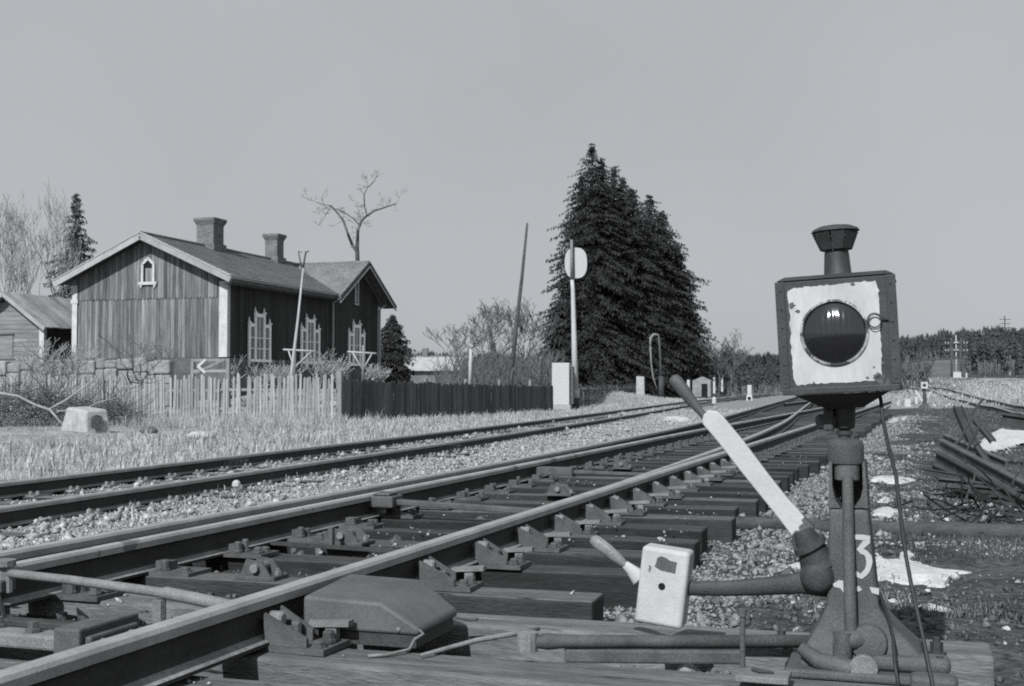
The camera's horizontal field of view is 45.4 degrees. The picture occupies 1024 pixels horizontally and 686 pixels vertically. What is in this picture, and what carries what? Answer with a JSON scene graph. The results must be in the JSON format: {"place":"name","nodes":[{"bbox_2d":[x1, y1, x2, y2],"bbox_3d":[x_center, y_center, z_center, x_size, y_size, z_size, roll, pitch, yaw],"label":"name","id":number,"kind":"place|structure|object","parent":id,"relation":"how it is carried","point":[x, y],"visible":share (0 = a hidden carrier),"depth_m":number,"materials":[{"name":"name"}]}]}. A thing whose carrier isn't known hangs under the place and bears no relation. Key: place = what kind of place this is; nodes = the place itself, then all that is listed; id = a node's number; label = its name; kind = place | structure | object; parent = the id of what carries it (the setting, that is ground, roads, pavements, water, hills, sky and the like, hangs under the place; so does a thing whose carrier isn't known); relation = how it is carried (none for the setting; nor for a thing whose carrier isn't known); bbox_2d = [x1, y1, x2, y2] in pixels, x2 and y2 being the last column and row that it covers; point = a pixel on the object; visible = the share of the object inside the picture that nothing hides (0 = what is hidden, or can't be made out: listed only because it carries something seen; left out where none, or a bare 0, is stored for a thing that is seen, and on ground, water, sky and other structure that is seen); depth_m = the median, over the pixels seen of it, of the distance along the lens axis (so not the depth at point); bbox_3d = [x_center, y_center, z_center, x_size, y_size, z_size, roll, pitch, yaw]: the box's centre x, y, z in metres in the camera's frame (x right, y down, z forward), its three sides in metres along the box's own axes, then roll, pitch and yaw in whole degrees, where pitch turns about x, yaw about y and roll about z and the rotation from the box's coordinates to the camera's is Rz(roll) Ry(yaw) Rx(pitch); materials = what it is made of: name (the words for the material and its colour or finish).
{"place":"outdoors","nodes":[
{"label":"outdoors","id":0,"kind":"place"},
{"bbox_2d":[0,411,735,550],"bbox_3d":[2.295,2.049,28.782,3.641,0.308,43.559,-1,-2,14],"label":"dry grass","id":1,"kind":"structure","parent":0,"point":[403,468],"depth_m":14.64,"materials":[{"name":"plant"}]},
{"bbox_2d":[0,357,1023,685],"bbox_3d":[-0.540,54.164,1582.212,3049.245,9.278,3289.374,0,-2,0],"label":"ground","id":2,"kind":"structure","parent":0,"point":[1008,657],"depth_m":10.87,"materials":[{"name":"gravel"}]},
{"bbox_2d":[0,189,38,293],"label":"bare tree","id":3,"kind":"object","parent":2,"relation":"on","point":[10,244],"visible":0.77,"depth_m":76.31,"materials":[{"name":"grey plant"}]},
{"bbox_2d":[0,196,56,293],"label":"bare tree","id":4,"kind":"object","parent":2,"relation":"on","point":[21,276],"visible":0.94,"depth_m":71.66,"materials":[{"name":"grey plant"}]},
{"bbox_2d":[0,292,71,383],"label":"log shed","id":5,"kind":"structure","parent":2,"relation":"on","point":[35,318],"depth_m":52.55,"materials":[{"name":"wood"}]},
{"bbox_2d":[10,177,82,298],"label":"bare tree","id":6,"kind":"object","parent":2,"relation":"on","point":[56,234],"visible":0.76,"depth_m":79.82,"materials":[{"name":"grey plant"}]},
{"bbox_2d":[13,336,101,412],"bbox_3d":[-15.945,1.269,43.065,2.900,3.052,3.312,1,-2,-21],"label":"bare shrub","id":7,"kind":"object","parent":2,"relation":"on","point":[76,359],"visible":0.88,"depth_m":42.91,"materials":[{"name":"grey plant"}]},
{"bbox_2d":[42,192,97,298],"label":"spruce tree","id":8,"kind":"object","parent":2,"relation":"on","point":[76,237],"visible":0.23,"depth_m":84.13,"materials":[{"name":"black plant"}]},
{"bbox_2d":[0,359,169,427],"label":"brush heap","id":9,"kind":"object","parent":2,"relation":"on","point":[108,406],"visible":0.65,"depth_m":35.17,"materials":[{"name":"plant"}]},
{"bbox_2d":[0,380,121,424],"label":"fallen branch","id":10,"kind":"object","parent":9,"relation":"on","point":[44,407],"visible":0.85,"depth_m":33.86,"materials":[{"name":"wood"}]},
{"bbox_2d":[61,406,109,432],"bbox_3d":[-10.726,1.958,30.846,1.235,0.713,0.691,-2,-3,38],"label":"concrete block","id":11,"kind":"object","parent":2,"relation":"on","point":[85,419],"depth_m":30.55,"materials":[{"name":"concrete"}]},
{"bbox_2d":[0,357,173,406],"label":"stone wall","id":12,"kind":"structure","parent":2,"relation":"on","point":[165,370],"depth_m":45.33,"materials":[{"name":"stone"}]},
{"bbox_2d":[96,328,190,405],"bbox_3d":[-12.181,1.079,40.672,2.660,3.152,2.948,0,-2,0],"label":"bush","id":13,"kind":"object","parent":2,"relation":"on","point":[146,359],"visible":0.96,"depth_m":40.35,"materials":[{"name":"grey plant"}]},
{"bbox_2d":[0,371,343,420],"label":"picket fence","id":14,"kind":"object","parent":2,"relation":"on","point":[188,390],"visible":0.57,"depth_m":39.54,"materials":[{"name":"wood"}]},
{"bbox_2d":[0,404,385,428],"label":"dry grass","id":15,"kind":"structure","parent":2,"relation":"on","point":[238,421],"depth_m":35.16,"materials":[{"name":"plant"}]},
{"bbox_2d":[191,358,230,407],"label":"garden gate","id":16,"kind":"structure","parent":2,"relation":"on","point":[194,371],"depth_m":42.97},
{"bbox_2d":[52,217,396,399],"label":"wooden house","id":17,"kind":"structure","parent":2,"relation":"on","point":[208,294],"depth_m":47.78,"materials":[{"name":"wood"}]},
{"bbox_2d":[138,257,156,287],"bbox_3d":[-13.999,-2.706,47.096,0.800,1.217,0.090,-1,-2,18],"label":"attic window","id":18,"kind":"structure","parent":17,"relation":"in","point":[147,266],"depth_m":47.09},
{"bbox_2d":[248,307,271,366],"bbox_3d":[-9.917,-0.224,48.236,0.130,2.340,1.750,-1,-2,18],"label":"window","id":19,"kind":"structure","parent":17,"relation":"in","point":[259,333],"depth_m":48.21,"materials":[{"name":"white paint"}]},
{"bbox_2d":[300,313,320,368],"bbox_3d":[-8.607,-0.074,52.346,0.131,2.340,1.750,-1,-2,18],"label":"window","id":20,"kind":"structure","parent":17,"relation":"in","point":[309,336],"depth_m":52.31,"materials":[{"name":"white paint"}]},
{"bbox_2d":[348,319,365,369],"bbox_3d":[-7.179,0.086,56.741,0.130,2.340,1.750,-1,-2,18],"label":"window","id":21,"kind":"structure","parent":17,"relation":"in","point":[356,340],"depth_m":56.66,"materials":[{"name":"white paint"}]},
{"bbox_2d":[221,356,284,406],"bbox_3d":[-9.545,1.396,44.695,2.696,1.946,1.615,0,-2,0],"label":"bare shrub","id":22,"kind":"object","parent":2,"relation":"on","point":[261,375],"visible":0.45,"depth_m":44.57,"materials":[{"name":"grey plant"}]},
{"bbox_2d":[252,359,306,404],"bbox_3d":[-8.388,1.413,44.048,1.704,1.673,2.014,1,-2,-29],"label":"bare shrub","id":23,"kind":"object","parent":2,"relation":"on","point":[286,372],"visible":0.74,"depth_m":44.05,"materials":[{"name":"grey plant"}]},
{"bbox_2d":[289,251,308,395],"bbox_3d":[-7.233,-0.678,41.288,0.757,4.928,0.284,2,-3,-44],"label":"leaning pole","id":24,"kind":"object","parent":2,"relation":"on","point":[294,344],"visible":0.91,"depth_m":41.19,"materials":[{"name":"grey wood"}]},
{"bbox_2d":[283,343,315,388],"bbox_3d":[-7.390,0.813,42.599,1.146,1.599,0.095,0,-2,0],"label":"clothes rack","id":25,"kind":"object","parent":2,"relation":"on","point":[295,365],"visible":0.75,"depth_m":42.59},
{"bbox_2d":[304,351,351,394],"bbox_3d":[-7.145,1.135,46.468,1.660,1.725,1.706,-2,-3,39],"label":"bare shrub","id":26,"kind":"object","parent":2,"relation":"on","point":[316,371],"visible":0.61,"depth_m":46.25,"materials":[{"name":"grey plant"}]},
{"bbox_2d":[316,347,354,381],"bbox_3d":[-6.504,1.100,44.795,1.391,1.860,1.432,0,-2,0],"label":"bare shrub","id":27,"kind":"object","parent":2,"relation":"on","point":[336,367],"visible":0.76,"depth_m":44.60,"materials":[{"name":"grey plant"}]},
{"bbox_2d":[1,405,679,504],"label":"ballast","id":28,"kind":"structure","parent":2,"relation":"on","point":[138,484],"depth_m":19.45,"materials":[{"name":"gravel"}]},
{"bbox_2d":[0,387,703,479],"bbox_3d":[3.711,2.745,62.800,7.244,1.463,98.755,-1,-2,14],"label":"dry grass","id":29,"kind":"structure","parent":2,"relation":"on","point":[101,458],"depth_m":24.49,"materials":[{"name":"plant"}]},
{"bbox_2d":[302,171,407,260],"bbox_3d":[-8.235,-5.712,64.093,5.629,6.654,1.634,0,-2,8],"label":"bare tree","id":30,"kind":"object","parent":2,"relation":"on","point":[356,250],"visible":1,"depth_m":64.25,"materials":[{"name":"grey plant"}]},
{"bbox_2d":[347,346,375,379],"bbox_3d":[-5.698,0.847,46.500,1.101,1.497,0.095,0,-2,0],"label":"clothes rack","id":31,"kind":"object","parent":2,"relation":"on","point":[363,352],"visible":0.91,"depth_m":46.49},
{"bbox_2d":[361,363,391,380],"bbox_3d":[-5.491,1.434,49.996,1.285,1.254,1.292,0,-2,0],"label":"bare shrub","id":32,"kind":"object","parent":2,"relation":"on","point":[376,371],"visible":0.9,"depth_m":49.82,"materials":[{"name":"grey plant"}]},
{"bbox_2d":[0,406,753,550],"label":"ballast","id":33,"kind":"structure","parent":2,"relation":"on","point":[9,542],"depth_m":14.37,"materials":[{"name":"gravel"}]},
{"bbox_2d":[11,433,750,654],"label":"ballast","id":34,"kind":"structure","parent":2,"relation":"on","point":[81,615],"depth_m":5.47,"materials":[{"name":"gravel"}]},
{"bbox_2d":[0,393,780,538],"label":"railway track","id":35,"kind":"structure","parent":2,"relation":"on","point":[50,507],"depth_m":14.54,"materials":[{"name":"metal"}]},
{"bbox_2d":[378,314,416,383],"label":"spruce tree","id":36,"kind":"object","parent":2,"relation":"on","point":[394,351],"visible":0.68,"depth_m":65.57,"materials":[{"name":"black plant"}]},
{"bbox_2d":[402,348,467,384],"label":"house","id":37,"kind":"structure","parent":2,"relation":"on","point":[421,369],"depth_m":118.20,"materials":[{"name":"brick"}]},
{"bbox_2d":[413,348,475,383],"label":"house","id":38,"kind":"structure","parent":2,"relation":"on","point":[425,352],"depth_m":152.75,"materials":[{"name":"tile"}]},
{"bbox_2d":[342,378,552,422],"bbox_3d":[-1.811,2.192,46.973,0.207,1.620,18.762,-1,-2,23],"label":"board fence","id":39,"kind":"object","parent":2,"relation":"on","point":[391,399],"visible":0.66,"depth_m":44.47,"materials":[{"name":"brown wood"}]},
{"bbox_2d":[423,314,507,383],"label":"bare tree","id":40,"kind":"object","parent":2,"relation":"on","point":[459,347],"visible":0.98,"depth_m":68.33,"materials":[{"name":"grey plant"}]},
{"bbox_2d":[412,350,540,384],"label":"forest","id":41,"kind":"object","parent":2,"relation":"on","point":[431,353],"visible":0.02,"depth_m":283.78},
{"bbox_2d":[460,299,519,380],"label":"bare tree","id":42,"kind":"object","parent":2,"relation":"on","point":[497,327],"visible":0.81,"depth_m":69.88,"materials":[{"name":"grey plant"}]},
{"bbox_2d":[427,330,565,386],"bbox_3d":[-0.957,1.624,70.023,8.888,3.858,22.576,0,-2,0],"label":"thicket","id":43,"kind":"object","parent":2,"relation":"on","point":[527,375],"visible":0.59,"depth_m":63.68,"materials":[{"name":"plant"}]},
{"bbox_2d":[0,396,994,685],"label":"railway turnout","id":44,"kind":"object","parent":2,"relation":"on","point":[524,556],"visible":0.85,"depth_m":5.37,"materials":[{"name":"metal"}]},
{"bbox_2d":[304,574,477,657],"bbox_3d":[-0.439,0.936,4.223,0.517,0.180,0.529,-1,-2,18],"label":"drive cover","id":45,"kind":"object","parent":44,"relation":"on","point":[408,614],"visible":0.9,"depth_m":4.18,"materials":[{"name":"metal"}]},
{"bbox_2d":[77,455,805,684],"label":"ballast","id":46,"kind":"structure","parent":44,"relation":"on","point":[119,600],"depth_m":6.97,"materials":[{"name":"gravel"}]},
{"bbox_2d":[420,627,539,656],"bbox_3d":[-0.104,0.989,4.066,0.448,0.055,0.050,1,-2,-27],"label":"bent wire","id":47,"kind":"object","parent":44,"relation":"on","point":[478,640],"visible":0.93,"depth_m":4.07,"materials":[{"name":"metal"}]},
{"bbox_2d":[735,667,791,684],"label":"steel plate","id":48,"kind":"object","parent":44,"relation":"on","point":[765,676],"visible":1,"depth_m":3.53,"materials":[{"name":"metal"}]},
{"bbox_2d":[590,374,957,685],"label":"switch stand","id":49,"kind":"object","parent":44,"relation":"on","point":[849,639],"visible":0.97,"depth_m":3.76,"materials":[{"name":"paint"}]},
{"bbox_2d":[775,224,902,408],"bbox_3d":[1.024,-0.084,3.824,0.352,0.574,0.364,-4,-3,19],"label":"switch lantern","id":50,"kind":"object","parent":49,"relation":"attached to","point":[837,329],"visible":1,"depth_m":3.68,"materials":[{"name":"metal"}]},
{"bbox_2d":[876,391,934,685],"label":"electric cable","id":51,"kind":"object","parent":50,"relation":"hanging from","point":[910,580],"visible":0.89,"depth_m":3.60,"materials":[{"name":"rubber"}]},
{"bbox_2d":[878,587,899,685],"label":"electric cable","id":52,"kind":"object","parent":49,"relation":"attached to","point":[883,606],"visible":0.86,"depth_m":3.59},
{"bbox_2d":[465,296,559,380],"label":"bare tree","id":53,"kind":"object","parent":2,"relation":"on","point":[509,315],"visible":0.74,"depth_m":71.79,"materials":[{"name":"grey plant"}]},
{"bbox_2d":[508,223,527,385],"bbox_3d":[0.270,-1.598,58.011,1.016,8.225,0.402,0,-2,0],"label":"leaning mast","id":54,"kind":"object","parent":2,"relation":"on","point":[512,361],"visible":0.82,"depth_m":58.02,"materials":[{"name":"wood"}]},
{"bbox_2d":[494,297,565,378],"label":"bare tree","id":55,"kind":"object","parent":2,"relation":"on","point":[525,329],"visible":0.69,"depth_m":73.41,"materials":[{"name":"grey plant"}]},
{"bbox_2d":[532,303,590,387],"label":"spruce tree","id":56,"kind":"object","parent":2,"relation":"on","point":[560,336],"visible":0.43,"depth_m":125.32,"materials":[{"name":"black plant"}]},
{"bbox_2d":[552,363,573,409],"bbox_3d":[2.438,2.090,59.032,1.080,2.260,0.650,0,-2,11],"label":"relay cabinet","id":57,"kind":"object","parent":2,"relation":"on","point":[563,383],"visible":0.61,"depth_m":58.78,"materials":[{"name":"metal"}]},
{"bbox_2d":[565,240,586,409],"bbox_3d":[3.147,-0.898,60.040,1.100,8.357,0.450,0,-2,0],"label":"disc signal","id":58,"kind":"object","parent":2,"relation":"on","point":[575,262],"visible":0.87,"depth_m":60.04,"materials":[{"name":"metal"}]},
{"bbox_2d":[530,175,638,386],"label":"spruce tree","id":59,"kind":"object","parent":2,"relation":"on","point":[563,265],"visible":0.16,"depth_m":130.57,"materials":[{"name":"black plant"}]},
{"bbox_2d":[526,143,667,397],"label":"spruce tree","id":60,"kind":"object","parent":2,"relation":"on","point":[592,238],"visible":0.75,"depth_m":126.99,"materials":[{"name":"black plant"}]},
{"bbox_2d":[571,383,635,406],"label":"board fence","id":61,"kind":"object","parent":2,"relation":"on","point":[591,395],"visible":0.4,"depth_m":74.46,"materials":[{"name":"brown wood"}]},
{"bbox_2d":[549,158,668,395],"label":"spruce tree","id":62,"kind":"object","parent":2,"relation":"on","point":[613,225],"visible":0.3,"depth_m":128.49,"materials":[{"name":"black plant"}]},
{"bbox_2d":[581,166,691,396],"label":"spruce tree","id":63,"kind":"object","parent":2,"relation":"on","point":[612,177],"visible":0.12,"depth_m":131.45,"materials":[{"name":"black plant"}]},
{"bbox_2d":[636,376,644,395],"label":"marker post","id":64,"kind":"object","parent":2,"relation":"on","point":[640,384],"visible":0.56,"depth_m":101.85,"materials":[{"name":"concrete"}]},
{"bbox_2d":[616,177,673,395],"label":"spruce tree","id":65,"kind":"object","parent":2,"relation":"on","point":[622,182],"visible":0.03,"depth_m":135.60,"materials":[{"name":"black plant"}]},
{"bbox_2d":[597,188,696,397],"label":"spruce tree","id":66,"kind":"object","parent":2,"relation":"on","point":[635,220],"visible":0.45,"depth_m":130.93,"materials":[{"name":"black plant"}]},
{"bbox_2d":[649,333,663,397],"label":"standpipe","id":67,"kind":"object","parent":2,"relation":"on","point":[660,388],"visible":0.97,"depth_m":117.49,"materials":[{"name":"metal"}]},
{"bbox_2d":[635,195,727,397],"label":"spruce tree","id":68,"kind":"object","parent":2,"relation":"on","point":[650,202],"visible":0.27,"depth_m":136.85,"materials":[{"name":"black plant"}]},
{"bbox_2d":[654,210,717,397],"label":"spruce tree","id":69,"kind":"object","parent":2,"relation":"on","point":[672,259],"visible":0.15,"depth_m":138.68,"materials":[{"name":"black plant"}]},
{"bbox_2d":[669,247,719,397],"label":"spruce tree","id":70,"kind":"object","parent":2,"relation":"on","point":[701,337],"visible":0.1,"depth_m":140.79,"materials":[{"name":"black plant"}]},
{"bbox_2d":[692,377,712,396],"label":"hut","id":71,"kind":"object","parent":2,"relation":"on","point":[702,386],"visible":0.94,"depth_m":121.94,"materials":[{"name":"stone"}]},
{"bbox_2d":[696,336,740,397],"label":"bare tree","id":72,"kind":"object","parent":2,"relation":"on","point":[725,352],"visible":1,"depth_m":114.15,"materials":[{"name":"grey plant"}]},
{"bbox_2d":[703,328,754,397],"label":"bare tree","id":73,"kind":"object","parent":2,"relation":"on","point":[738,357],"visible":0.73,"depth_m":119.99,"materials":[{"name":"grey plant"}]},
{"bbox_2d":[736,385,752,399],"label":"point indicator","id":74,"kind":"object","parent":2,"relation":"on","point":[749,394],"visible":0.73,"depth_m":103.80,"materials":[{"name":"white paint"}]},
{"bbox_2d":[603,414,987,678],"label":"ballast","id":75,"kind":"structure","parent":2,"relation":"on","point":[783,547],"depth_m":7.84,"materials":[{"name":"gravel"}]},
{"bbox_2d":[706,343,910,396],"bbox_3d":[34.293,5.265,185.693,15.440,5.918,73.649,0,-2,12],"label":"forest","id":76,"kind":"object","parent":2,"relation":"on","point":[758,376],"visible":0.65,"depth_m":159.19,"materials":[{"name":"plant"}]},
{"bbox_2d":[703,480,1023,685],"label":"ballast","id":77,"kind":"structure","parent":2,"relation":"on","point":[931,626],"depth_m":5.57,"materials":[{"name":"gravel"}]},
{"bbox_2d":[736,516,1023,537],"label":"fallen log","id":78,"kind":"object","parent":2,"relation":"on","point":[988,530],"visible":0.44,"depth_m":8.32,"materials":[{"name":"wood"}]},
{"bbox_2d":[872,507,902,517],"bbox_3d":[2.963,1.327,9.676,0.260,0.057,0.689,-1,-2,16],"label":"snow patch","id":79,"kind":"object","parent":2,"relation":"on","point":[887,512],"visible":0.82,"depth_m":9.51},
{"bbox_2d":[752,478,1023,654],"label":"ballast","id":80,"kind":"structure","parent":2,"relation":"on","point":[889,587],"depth_m":7.50,"materials":[{"name":"gravel"}]},
{"bbox_2d":[871,475,915,483],"bbox_3d":[4.064,1.452,13.088,0.517,0.085,1.178,-1,-2,16],"label":"snow patch","id":81,"kind":"object","parent":2,"relation":"on","point":[888,479],"visible":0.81,"depth_m":12.71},
{"bbox_2d":[784,385,1023,414],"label":"railway track","id":82,"kind":"structure","parent":2,"relation":"on","point":[997,409],"depth_m":66.14,"materials":[{"name":"metal"}]},
{"bbox_2d":[792,447,1023,631],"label":"ballast","id":83,"kind":"structure","parent":2,"relation":"on","point":[954,576],"depth_m":7.77,"materials":[{"name":"stone"}]},
{"bbox_2d":[905,378,930,407],"bbox_3d":[20.022,2.451,60.416,1.240,1.480,0.408,-1,-2,18],"label":"switch stand","id":84,"kind":"object","parent":2,"relation":"on","point":[924,387],"visible":0.99,"depth_m":60.26,"materials":[{"name":"metal"}]},
{"bbox_2d":[901,355,938,385],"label":"field bush","id":85,"kind":"object","parent":2,"relation":"on","point":[909,371],"visible":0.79,"depth_m":123.96,"materials":[{"name":"plant"}]},
{"bbox_2d":[875,550,971,587],"bbox_3d":[2.249,1.230,6.730,0.563,0.065,1.236,-1,-2,19],"label":"snow patch","id":86,"kind":"object","parent":2,"relation":"on","point":[921,574],"visible":0.82,"depth_m":6.46,"materials":[{"name":"snow"}]},
{"bbox_2d":[853,376,1023,406],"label":"dry grass","id":87,"kind":"structure","parent":2,"relation":"on","point":[978,386],"depth_m":96.29,"materials":[{"name":"plant"}]},
{"bbox_2d":[892,450,1023,514],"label":"wire tangle","id":88,"kind":"object","parent":2,"relation":"on","point":[999,497],"visible":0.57,"depth_m":9.61,"materials":[{"name":"metal"}]},
{"bbox_2d":[899,324,1023,362],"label":"forest","id":89,"kind":"object","parent":2,"relation":"on","point":[928,347],"visible":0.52,"depth_m":272.88,"materials":[{"name":"plant"}]},
{"bbox_2d":[953,405,978,444],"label":"iron beam","id":90,"kind":"structure","parent":2,"relation":"on","point":[960,414],"depth_m":13.19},
{"bbox_2d":[911,467,1023,523],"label":"wire tangle","id":91,"kind":"object","parent":2,"relation":"on","point":[992,515],"visible":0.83,"depth_m":8.86,"materials":[{"name":"metal"}]},
{"bbox_2d":[930,463,1019,506],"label":"iron beam","id":92,"kind":"structure","parent":2,"relation":"on","point":[935,466],"depth_m":10.96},
{"bbox_2d":[922,468,963,479],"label":"iron beam","id":93,"kind":"structure","parent":92,"relation":"on","point":[935,473],"depth_m":11.12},
{"bbox_2d":[931,451,1023,509],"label":"iron beam","id":94,"kind":"structure","parent":2,"relation":"on","point":[946,460],"depth_m":11.03,"materials":[{"name":"metal"}]},
{"bbox_2d":[937,478,983,488],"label":"iron beam","id":95,"kind":"structure","parent":94,"relation":"on","point":[944,481],"depth_m":10.77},
{"bbox_2d":[936,439,1023,488],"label":"iron beam","id":96,"kind":"structure","parent":2,"relation":"on","point":[996,473],"depth_m":11.26,"materials":[{"name":"metal"}]},
{"bbox_2d":[954,398,983,444],"bbox_3d":[4.571,0.871,12.437,0.517,0.630,0.052,1,-2,-17],"label":"bent rod","id":97,"kind":"object","parent":96,"relation":"attached to","point":[967,424],"visible":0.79,"depth_m":12.46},
{"bbox_2d":[969,485,1023,497],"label":"iron beam","id":98,"kind":"structure","parent":96,"relation":"on","point":[984,489],"depth_m":10.28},
{"bbox_2d":[972,418,995,443],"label":"iron beam","id":99,"kind":"structure","parent":2,"relation":"on","point":[987,434],"depth_m":13.80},
{"bbox_2d":[962,337,1023,376],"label":"forest","id":100,"kind":"object","parent":2,"relation":"on","point":[1002,351],"visible":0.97,"depth_m":176.44,"materials":[{"name":"plant"}]},
{"bbox_2d":[980,429,1023,451],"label":"snow patch","id":101,"kind":"object","parent":2,"relation":"on","point":[1005,438],"visible":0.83,"depth_m":21.26,"materials":[{"name":"snow"}]},
{"bbox_2d":[1000,413,1023,428],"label":"iron beam","id":102,"kind":"structure","parent":2,"relation":"on","point":[1012,420],"depth_m":15.36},
{"bbox_2d":[0,0,1023,358],"label":"sky","id":103,"kind":"structure","parent":0,"point":[758,126],"materials":[{"name":"grey"}]},
{"bbox_2d":[779,402,1023,622],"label":"dead grass","id":104,"kind":"structure","parent":0,"point":[936,604],"depth_m":8.06,"materials":[{"name":"plant"}]},
{"bbox_2d":[973,444,992,463],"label":"iron beam","id":105,"kind":"structure","parent":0,"point":[980,451],"depth_m":11.99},
{"bbox_2d":[939,434,1011,469],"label":"iron beam","id":106,"kind":"structure","parent":105,"relation":"on","point":[999,461],"depth_m":11.96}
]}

